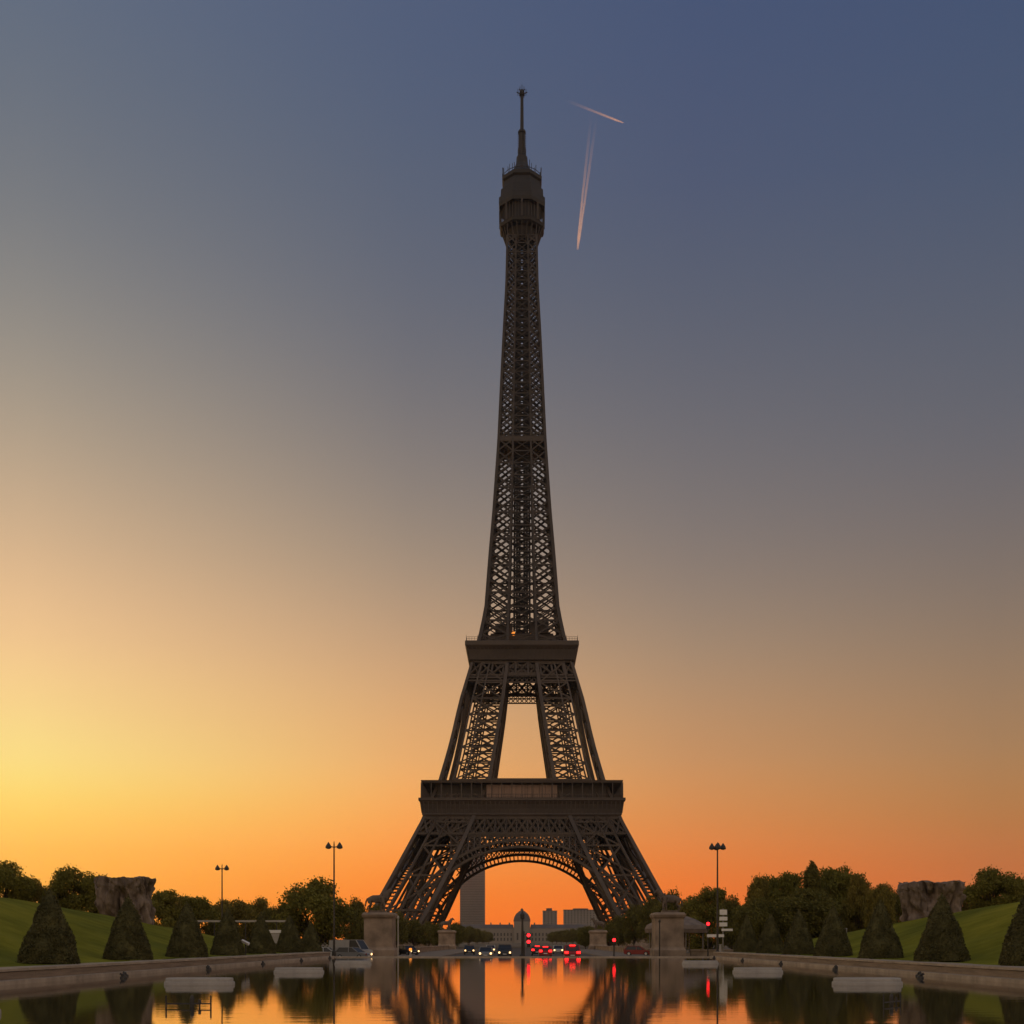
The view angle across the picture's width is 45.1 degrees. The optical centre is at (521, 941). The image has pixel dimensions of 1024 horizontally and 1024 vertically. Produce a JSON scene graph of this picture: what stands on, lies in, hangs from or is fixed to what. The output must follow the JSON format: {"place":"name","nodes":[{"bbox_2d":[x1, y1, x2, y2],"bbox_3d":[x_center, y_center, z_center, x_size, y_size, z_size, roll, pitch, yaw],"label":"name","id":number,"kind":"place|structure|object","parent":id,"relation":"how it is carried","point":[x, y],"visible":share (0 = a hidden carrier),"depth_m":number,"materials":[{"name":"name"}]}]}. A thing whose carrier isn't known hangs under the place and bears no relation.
{"place":"outdoors","nodes":[
{"label":"outdoors","id":0,"kind":"place"},
{"bbox_2d":[0,897,300,966],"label":"lawn","id":1,"kind":"structure","parent":0,"point":[91,932],"depth_m":82.52,"materials":[{"name":"green plant"}]},
{"bbox_2d":[0,860,39,901],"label":"broadleaf tree","id":2,"kind":"object","parent":1,"relation":"on","point":[16,883],"visible":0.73,"depth_m":126.57,"materials":[{"name":"green plant"}]},
{"bbox_2d":[2,875,48,902],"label":"broadleaf tree","id":3,"kind":"object","parent":1,"relation":"on","point":[37,897],"visible":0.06,"depth_m":137.88,"materials":[{"name":"green plant"}]},
{"bbox_2d":[15,888,80,963],"bbox_3d":[-22.984,-0.609,60.026,3.065,4.013,2.963,0,0,18],"label":"clipped cone tree","id":4,"kind":"object","parent":1,"relation":"on","point":[50,937],"visible":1,"depth_m":59.32,"materials":[{"name":"green plant"}]},
{"bbox_2d":[40,863,96,911],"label":"broadleaf tree","id":5,"kind":"object","parent":1,"relation":"on","point":[66,885],"visible":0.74,"depth_m":129.84,"materials":[{"name":"green plant"}]},
{"bbox_2d":[94,876,155,924],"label":"rock","id":6,"kind":"object","parent":1,"relation":"on","point":[112,893],"visible":0.66,"depth_m":116.96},
{"bbox_2d":[102,894,153,959],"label":"clipped cone tree","id":7,"kind":"object","parent":1,"relation":"on","point":[128,939],"visible":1,"depth_m":71.31,"materials":[{"name":"green plant"}]},
{"bbox_2d":[165,901,208,957],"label":"clipped cone tree","id":8,"kind":"object","parent":1,"relation":"on","point":[186,940],"visible":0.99,"depth_m":83.98,"materials":[{"name":"green plant"}]},
{"bbox_2d":[215,865,228,918],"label":"street lamp","id":9,"kind":"object","parent":1,"relation":"on","point":[217,867],"visible":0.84,"depth_m":167.94,"materials":[{"name":"brown"}]},
{"bbox_2d":[209,907,244,955],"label":"clipped cone tree","id":10,"kind":"object","parent":1,"relation":"on","point":[227,940],"visible":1,"depth_m":95.77,"materials":[{"name":"green plant"}]},
{"bbox_2d":[197,920,285,940],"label":"railing","id":11,"kind":"object","parent":1,"relation":"on","point":[245,921],"visible":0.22,"depth_m":151.92,"materials":[{"name":"metal"}]},
{"bbox_2d":[246,911,275,953],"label":"clipped cone tree","id":12,"kind":"object","parent":1,"relation":"on","point":[260,941],"visible":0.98,"depth_m":108.00,"materials":[{"name":"green plant"}]},
{"bbox_2d":[275,915,303,952],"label":"clipped cone tree","id":13,"kind":"object","parent":1,"relation":"on","point":[289,940],"visible":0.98,"depth_m":121.30,"materials":[{"name":"green plant"}]},
{"bbox_2d":[301,921,322,951],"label":"clipped cone tree","id":14,"kind":"object","parent":1,"relation":"on","point":[310,941],"visible":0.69,"depth_m":133.41,"materials":[{"name":"green plant"}]},
{"bbox_2d":[120,942,730,961],"bbox_3d":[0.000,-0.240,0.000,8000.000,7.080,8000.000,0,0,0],"label":"ground","id":15,"kind":"structure","parent":0,"point":[479,945],"depth_m":704.16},
{"bbox_2d":[151,887,180,927],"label":"broadleaf tree","id":16,"kind":"object","parent":15,"relation":"on","point":[167,913],"visible":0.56,"depth_m":198.59,"materials":[{"name":"green plant"}]},
{"bbox_2d":[0,952,333,985],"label":"pool wall","id":17,"kind":"structure","parent":15,"relation":"on","point":[15,975],"depth_m":63.96,"materials":[{"name":"stone"}]},
{"bbox_2d":[176,895,220,934],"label":"broadleaf tree","id":18,"kind":"object","parent":15,"relation":"on","point":[202,909],"visible":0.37,"depth_m":203.41,"materials":[{"name":"green plant"}]},
{"bbox_2d":[202,898,231,935],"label":"broadleaf tree","id":19,"kind":"object","parent":15,"relation":"on","point":[218,905],"visible":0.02,"depth_m":224.72,"materials":[{"name":"green plant"}]},
{"bbox_2d":[214,897,257,941],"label":"broadleaf tree","id":20,"kind":"object","parent":15,"relation":"on","point":[239,909],"visible":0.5,"depth_m":208.82,"materials":[{"name":"green plant"}]},
{"bbox_2d":[241,897,271,939],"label":"broadleaf tree","id":21,"kind":"object","parent":15,"relation":"on","point":[261,904],"visible":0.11,"depth_m":221.49,"materials":[{"name":"green plant"}]},
{"bbox_2d":[254,904,278,946],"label":"broadleaf tree","id":22,"kind":"object","parent":15,"relation":"on","point":[266,913],"visible":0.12,"depth_m":212.63,"materials":[{"name":"green plant"}]},
{"bbox_2d":[268,901,286,944],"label":"broadleaf tree","id":23,"kind":"object","parent":15,"relation":"on","point":[273,925],"visible":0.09,"depth_m":181.40,"materials":[{"name":"green plant"}]},
{"bbox_2d":[271,873,355,946],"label":"broadleaf tree","id":24,"kind":"object","parent":15,"relation":"on","point":[314,898],"visible":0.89,"depth_m":175.93,"materials":[{"name":"green plant"}]},
{"bbox_2d":[340,895,366,939],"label":"broadleaf tree","id":25,"kind":"object","parent":15,"relation":"on","point":[355,931],"visible":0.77,"depth_m":213.56,"materials":[{"name":"green plant"}]},
{"bbox_2d":[393,909,411,947],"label":"broadleaf tree","id":26,"kind":"object","parent":15,"relation":"on","point":[404,931],"visible":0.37,"depth_m":370.16,"materials":[{"name":"green plant"}]},
{"bbox_2d":[399,919,430,945],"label":"broadleaf tree","id":27,"kind":"object","parent":15,"relation":"on","point":[416,935],"visible":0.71,"depth_m":377.55,"materials":[{"name":"green plant"}]},
{"bbox_2d":[415,945,448,952],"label":"bridge parapet","id":28,"kind":"structure","parent":15,"relation":"on","point":[430,948],"depth_m":261.16,"materials":[{"name":"stone"}]},
{"bbox_2d":[425,922,443,945],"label":"broadleaf tree","id":29,"kind":"object","parent":15,"relation":"on","point":[432,936],"visible":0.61,"depth_m":343.93,"materials":[{"name":"green plant"}]},
{"bbox_2d":[437,930,456,948],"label":"stone pedestal","id":30,"kind":"object","parent":15,"relation":"on","point":[446,937],"visible":0.94,"depth_m":322.41,"materials":[{"name":"stone"}]},
{"bbox_2d":[447,924,462,945],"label":"broadleaf tree","id":31,"kind":"object","parent":15,"relation":"on","point":[458,940],"visible":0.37,"depth_m":351.48,"materials":[{"name":"green plant"}]},
{"bbox_2d":[447,921,468,942],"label":"broadleaf tree","id":32,"kind":"object","parent":15,"relation":"on","point":[463,937],"visible":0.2,"depth_m":619.24,"materials":[{"name":"green plant"}]},
{"bbox_2d":[463,926,478,944],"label":"broadleaf tree","id":33,"kind":"object","parent":15,"relation":"on","point":[472,933],"visible":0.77,"depth_m":767.70,"materials":[{"name":"green plant"}]},
{"bbox_2d":[344,89,687,947],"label":"lattice tower","id":34,"kind":"structure","parent":15,"relation":"on","point":[464,815],"depth_m":450.38,"materials":[{"name":"metal"}]},
{"bbox_2d":[334,956,709,956],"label":"pool wall","id":35,"kind":"structure","parent":15,"relation":"on","point":[521,956],"depth_m":131.30,"materials":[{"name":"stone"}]},
{"bbox_2d":[460,908,587,942],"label":"palace","id":36,"kind":"structure","parent":15,"relation":"on","point":[505,933],"depth_m":1400.00,"materials":[{"name":"stone"}]},
{"bbox_2d":[563,927,575,942],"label":"broadleaf tree","id":37,"kind":"object","parent":15,"relation":"on","point":[569,937],"visible":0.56,"depth_m":918.78,"materials":[{"name":"green plant"}]},
{"bbox_2d":[576,926,589,948],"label":"broadleaf tree","id":38,"kind":"object","parent":15,"relation":"on","point":[583,937],"visible":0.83,"depth_m":350.61,"materials":[{"name":"green plant"}]},
{"bbox_2d":[588,930,607,948],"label":"stone pedestal","id":39,"kind":"object","parent":15,"relation":"on","point":[597,937],"visible":0.94,"depth_m":322.41,"materials":[{"name":"stone"}]},
{"bbox_2d":[599,922,619,945],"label":"broadleaf tree","id":40,"kind":"object","parent":15,"relation":"on","point":[611,929],"visible":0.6,"depth_m":343.91,"materials":[{"name":"green plant"}]},
{"bbox_2d":[609,914,626,946],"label":"broadleaf tree","id":41,"kind":"object","parent":15,"relation":"on","point":[617,923],"visible":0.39,"depth_m":373.31,"materials":[{"name":"green plant"}]},
{"bbox_2d":[595,945,650,954],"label":"bridge parapet","id":42,"kind":"structure","parent":15,"relation":"on","point":[610,948],"depth_m":263.87,"materials":[{"name":"stone"}]},
{"bbox_2d":[619,902,644,945],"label":"broadleaf tree","id":43,"kind":"object","parent":15,"relation":"on","point":[629,922],"visible":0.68,"depth_m":365.60,"materials":[{"name":"green plant"}]},
{"bbox_2d":[634,894,660,947],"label":"broadleaf tree","id":44,"kind":"object","parent":15,"relation":"on","point":[645,912],"visible":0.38,"depth_m":357.50,"materials":[{"name":"green plant"}]},
{"bbox_2d":[649,888,682,914],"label":"broadleaf tree","id":45,"kind":"object","parent":15,"relation":"on","point":[671,906],"visible":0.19,"depth_m":223.97,"materials":[{"name":"green plant"}]},
{"bbox_2d":[644,916,708,955],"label":"carousel","id":46,"kind":"object","parent":15,"relation":"on","point":[691,925],"visible":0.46,"depth_m":188.98,"materials":[{"name":"fabric"}]},
{"bbox_2d":[676,893,707,951],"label":"broadleaf tree","id":47,"kind":"object","parent":15,"relation":"on","point":[682,909],"visible":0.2,"depth_m":213.58,"materials":[{"name":"green plant"}]},
{"bbox_2d":[684,883,728,948],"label":"broadleaf tree","id":48,"kind":"object","parent":15,"relation":"on","point":[698,907],"visible":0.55,"depth_m":203.87,"materials":[{"name":"green plant"}]},
{"bbox_2d":[689,949,733,955],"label":"quay parapet","id":49,"kind":"structure","parent":15,"relation":"on","point":[698,952],"depth_m":171.00,"materials":[{"name":"stone"}]},
{"bbox_2d":[714,893,745,948],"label":"broadleaf tree","id":50,"kind":"object","parent":15,"relation":"on","point":[729,939],"visible":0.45,"depth_m":193.83,"materials":[{"name":"green plant"}]},
{"bbox_2d":[710,952,1023,983],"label":"pool wall","id":51,"kind":"structure","parent":15,"relation":"on","point":[1000,973],"depth_m":66.36,"materials":[{"name":"stone"}]},
{"bbox_2d":[460,852,484,923],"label":"skyscraper","id":52,"kind":"structure","parent":0,"point":[472,899],"depth_m":3183.40,"materials":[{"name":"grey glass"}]},
{"bbox_2d":[0,957,1023,1023],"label":"water","id":53,"kind":"structure","parent":0,"point":[526,990],"depth_m":38.79,"materials":[{"name":"orange liquid"}]},
{"bbox_2d":[165,995,211,1006],"bbox_3d":[-8.650,2.050,32.032,1.204,1.300,0.155,0,0,0],"label":"fountain pipe","id":54,"kind":"object","parent":53,"relation":"in","point":[191,1003],"visible":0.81,"depth_m":31.98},
{"bbox_2d":[164,977,234,984],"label":"fountain plinth","id":55,"kind":"structure","parent":53,"relation":"in","point":[200,981],"depth_m":48.04,"materials":[{"name":"stone"}]},
{"bbox_2d":[274,967,323,972],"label":"fountain plinth","id":56,"kind":"structure","parent":53,"relation":"in","point":[298,970],"depth_m":66.93,"materials":[{"name":"stone"}]},
{"bbox_2d":[334,961,371,963],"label":"fountain plinth","id":57,"kind":"structure","parent":53,"relation":"in","point":[352,962],"depth_m":91.43,"materials":[{"name":"stone"}]},
{"bbox_2d":[682,961,718,963],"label":"fountain plinth","id":58,"kind":"structure","parent":53,"relation":"in","point":[699,962],"depth_m":91.43,"materials":[{"name":"stone"}]},
{"bbox_2d":[732,967,782,972],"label":"fountain plinth","id":59,"kind":"structure","parent":53,"relation":"in","point":[757,970],"depth_m":66.93,"materials":[{"name":"stone"}]},
{"bbox_2d":[832,977,902,984],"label":"fountain plinth","id":60,"kind":"structure","parent":53,"relation":"in","point":[866,981],"depth_m":48.04,"materials":[{"name":"stone"}]},
{"bbox_2d":[883,993,900,1005],"bbox_3d":[9.874,2.050,33.020,0.155,1.300,1.204,0,0,38],"label":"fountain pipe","id":61,"kind":"object","parent":53,"relation":"in","point":[891,1001],"visible":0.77,"depth_m":33.05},
{"bbox_2d":[0,0,1023,941],"label":"sky","id":62,"kind":"structure","parent":0,"point":[253,252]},
{"bbox_2d":[451,948,592,955],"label":"road","id":63,"kind":"structure","parent":0,"point":[516,951],"depth_m":223.54,"materials":[{"name":"asphalt"}]},
{"bbox_2d":[538,946,551,955],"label":"car","id":64,"kind":"object","parent":63,"relation":"on","point":[545,950],"visible":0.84,"depth_m":166.09,"materials":[{"name":"red paint"}]},
{"bbox_2d":[399,949,649,955],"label":"pavement","id":65,"kind":"structure","parent":0,"point":[450,952],"depth_m":210.65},
{"bbox_2d":[362,912,397,955],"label":"stone pedestal","id":66,"kind":"object","parent":65,"relation":"on","point":[379,933],"visible":0.88,"depth_m":169.57,"materials":[{"name":"stone"}]},
{"bbox_2d":[365,889,393,911],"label":"horse statue","id":67,"kind":"object","parent":66,"relation":"on","point":[382,899],"visible":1,"depth_m":171.56,"materials":[{"name":"stone"}]},
{"bbox_2d":[399,946,418,954],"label":"car","id":68,"kind":"object","parent":65,"relation":"on","point":[404,950],"visible":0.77,"depth_m":189.25,"materials":[{"name":"black paint"}]},
{"bbox_2d":[623,946,649,954],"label":"car","id":69,"kind":"object","parent":65,"relation":"on","point":[629,950],"visible":0.74,"depth_m":184.25,"materials":[{"name":"red paint"}]},
{"bbox_2d":[650,912,685,955],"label":"stone pedestal","id":70,"kind":"object","parent":65,"relation":"on","point":[671,933],"visible":0.96,"depth_m":169.57,"materials":[{"name":"stone"}]},
{"bbox_2d":[654,889,682,911],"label":"horse statue","id":71,"kind":"object","parent":70,"relation":"on","point":[665,899],"visible":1,"depth_m":171.56,"materials":[{"name":"stone"}]},
{"bbox_2d":[543,908,556,923],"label":"apartment block","id":72,"kind":"structure","parent":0,"point":[549,916],"depth_m":2000.00,"materials":[{"name":"concrete"}]},
{"bbox_2d":[563,908,598,926],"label":"apartment block","id":73,"kind":"structure","parent":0,"point":[579,915],"depth_m":1900.00,"materials":[{"name":"concrete"}]},
{"bbox_2d":[743,902,1023,965],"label":"lawn","id":74,"kind":"structure","parent":0,"point":[984,930],"depth_m":84.29,"materials":[{"name":"green plant"}]},
{"bbox_2d":[733,914,757,951],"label":"clipped cone tree","id":75,"kind":"object","parent":74,"relation":"on","point":[746,940],"visible":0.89,"depth_m":125.46,"materials":[{"name":"green plant"}]},
{"bbox_2d":[735,872,772,924],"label":"broadleaf tree","id":76,"kind":"object","parent":74,"relation":"on","point":[759,887],"visible":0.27,"depth_m":170.91,"materials":[{"name":"green plant"}]},
{"bbox_2d":[726,895,785,940],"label":"broadleaf tree","id":77,"kind":"object","parent":74,"relation":"on","point":[758,912],"visible":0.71,"depth_m":158.55,"materials":[{"name":"green plant"}]},
{"bbox_2d":[756,913,783,953],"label":"clipped cone tree","id":78,"kind":"object","parent":74,"relation":"on","point":[770,941],"visible":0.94,"depth_m":113.43,"materials":[{"name":"green plant"}]},
{"bbox_2d":[766,874,788,929],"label":"broadleaf tree","id":79,"kind":"object","parent":74,"relation":"on","point":[773,884],"visible":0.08,"depth_m":175.13,"materials":[{"name":"green plant"}]},
{"bbox_2d":[766,870,807,944],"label":"broadleaf tree","id":80,"kind":"object","parent":74,"relation":"on","point":[788,882],"visible":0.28,"depth_m":170.32,"materials":[{"name":"green plant"}]},
{"bbox_2d":[781,909,813,954],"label":"clipped cone tree","id":81,"kind":"object","parent":74,"relation":"on","point":[798,939],"visible":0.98,"depth_m":101.70,"materials":[{"name":"green plant"}]},
{"bbox_2d":[772,885,844,934],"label":"broadleaf tree","id":82,"kind":"object","parent":74,"relation":"on","point":[814,907],"visible":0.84,"depth_m":155.75,"materials":[{"name":"green plant"}]},
{"bbox_2d":[801,860,827,938],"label":"conifer tree","id":83,"kind":"object","parent":74,"relation":"on","point":[811,878],"visible":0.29,"depth_m":165.34,"materials":[{"name":"green plant"}]},
{"bbox_2d":[812,904,852,956],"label":"clipped cone tree","id":84,"kind":"object","parent":74,"relation":"on","point":[833,939],"visible":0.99,"depth_m":90.42,"materials":[{"name":"green plant"}]},
{"bbox_2d":[817,865,854,937],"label":"broadleaf tree","id":85,"kind":"object","parent":74,"relation":"on","point":[826,882],"visible":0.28,"depth_m":168.64,"materials":[{"name":"green plant"}]},
{"bbox_2d":[829,870,867,918],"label":"broadleaf tree","id":86,"kind":"object","parent":74,"relation":"on","point":[845,878],"visible":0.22,"depth_m":166.46,"materials":[{"name":"green plant"}]},
{"bbox_2d":[839,871,872,931],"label":"broadleaf tree","id":87,"kind":"object","parent":74,"relation":"on","point":[853,910],"visible":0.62,"depth_m":160.95,"materials":[{"name":"green plant"}]},
{"bbox_2d":[861,881,897,926],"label":"broadleaf tree","id":88,"kind":"object","parent":74,"relation":"on","point":[884,893],"visible":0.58,"depth_m":149.24,"materials":[{"name":"green plant"}]},
{"bbox_2d":[857,900,903,958],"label":"clipped cone tree","id":89,"kind":"object","parent":74,"relation":"on","point":[880,939],"visible":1,"depth_m":78.36,"materials":[{"name":"green plant"}]},
{"bbox_2d":[893,887,901,923],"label":"broadleaf tree","id":90,"kind":"object","parent":74,"relation":"on","point":[898,909],"visible":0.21,"depth_m":157.03,"materials":[{"name":"green plant"}]},
{"bbox_2d":[897,880,966,921],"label":"rock","id":91,"kind":"object","parent":74,"relation":"on","point":[918,899],"visible":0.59,"depth_m":117.89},
{"bbox_2d":[913,892,970,961],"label":"clipped cone tree","id":92,"kind":"object","parent":74,"relation":"on","point":[941,938],"visible":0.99,"depth_m":66.83,"materials":[{"name":"green plant"}]},
{"bbox_2d":[963,864,1023,909],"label":"broadleaf tree","id":93,"kind":"object","parent":74,"relation":"on","point":[992,889],"visible":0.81,"depth_m":130.78,"materials":[{"name":"green plant"}]},
{"bbox_2d":[998,895,1023,965],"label":"clipped cone tree","id":94,"kind":"object","parent":74,"relation":"on","point":[1012,953],"visible":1,"depth_m":55.30,"materials":[{"name":"green plant"}]},
{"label":"road","id":95,"kind":"structure","parent":0,"visible":0},
{"bbox_2d":[329,940,373,955],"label":"van","id":96,"kind":"object","parent":95,"relation":"on","point":[362,945],"visible":0.17,"depth_m":149.33,"materials":[{"name":"white paint"}]},
{"bbox_2d":[336,947,371,955],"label":"car","id":97,"kind":"object","parent":95,"relation":"on","point":[349,951],"visible":0.59,"depth_m":144.42,"materials":[{"name":"grey paint"}]},
{"bbox_2d":[478,947,492,955],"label":"car","id":98,"kind":"object","parent":95,"relation":"on","point":[485,951],"visible":0.7,"depth_m":154.06,"materials":[{"name":"grey paint"}]},
{"bbox_2d":[498,944,511,955],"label":"car","id":99,"kind":"object","parent":95,"relation":"on","point":[504,949],"visible":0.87,"depth_m":166.13,"materials":[{"name":"black paint"}]},
{"bbox_2d":[519,911,525,955],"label":"lamp post","id":100,"kind":"object","parent":95,"relation":"on","point":[522,915],"visible":0.88,"depth_m":150.88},
{"bbox_2d":[563,945,579,955],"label":"car","id":101,"kind":"object","parent":95,"relation":"on","point":[571,950],"visible":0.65,"depth_m":143.91,"materials":[{"name":"red paint"}]},
{"bbox_2d":[707,908,732,951],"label":"direction sign","id":102,"kind":"object","parent":95,"relation":"on","point":[723,912],"visible":0.99,"depth_m":147.94,"materials":[{"name":"grey metal"}]},
{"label":"pavement","id":103,"kind":"structure","parent":0,"visible":0},
{"bbox_2d":[325,842,342,955],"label":"street lamp","id":104,"kind":"object","parent":103,"relation":"on","point":[338,846],"visible":0.95,"depth_m":136.91,"materials":[{"name":"brown"}]},
{"bbox_2d":[709,842,725,951],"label":"street lamp","id":105,"kind":"object","parent":103,"relation":"on","point":[717,846],"visible":0.96,"depth_m":136.91,"materials":[{"name":"brown"}]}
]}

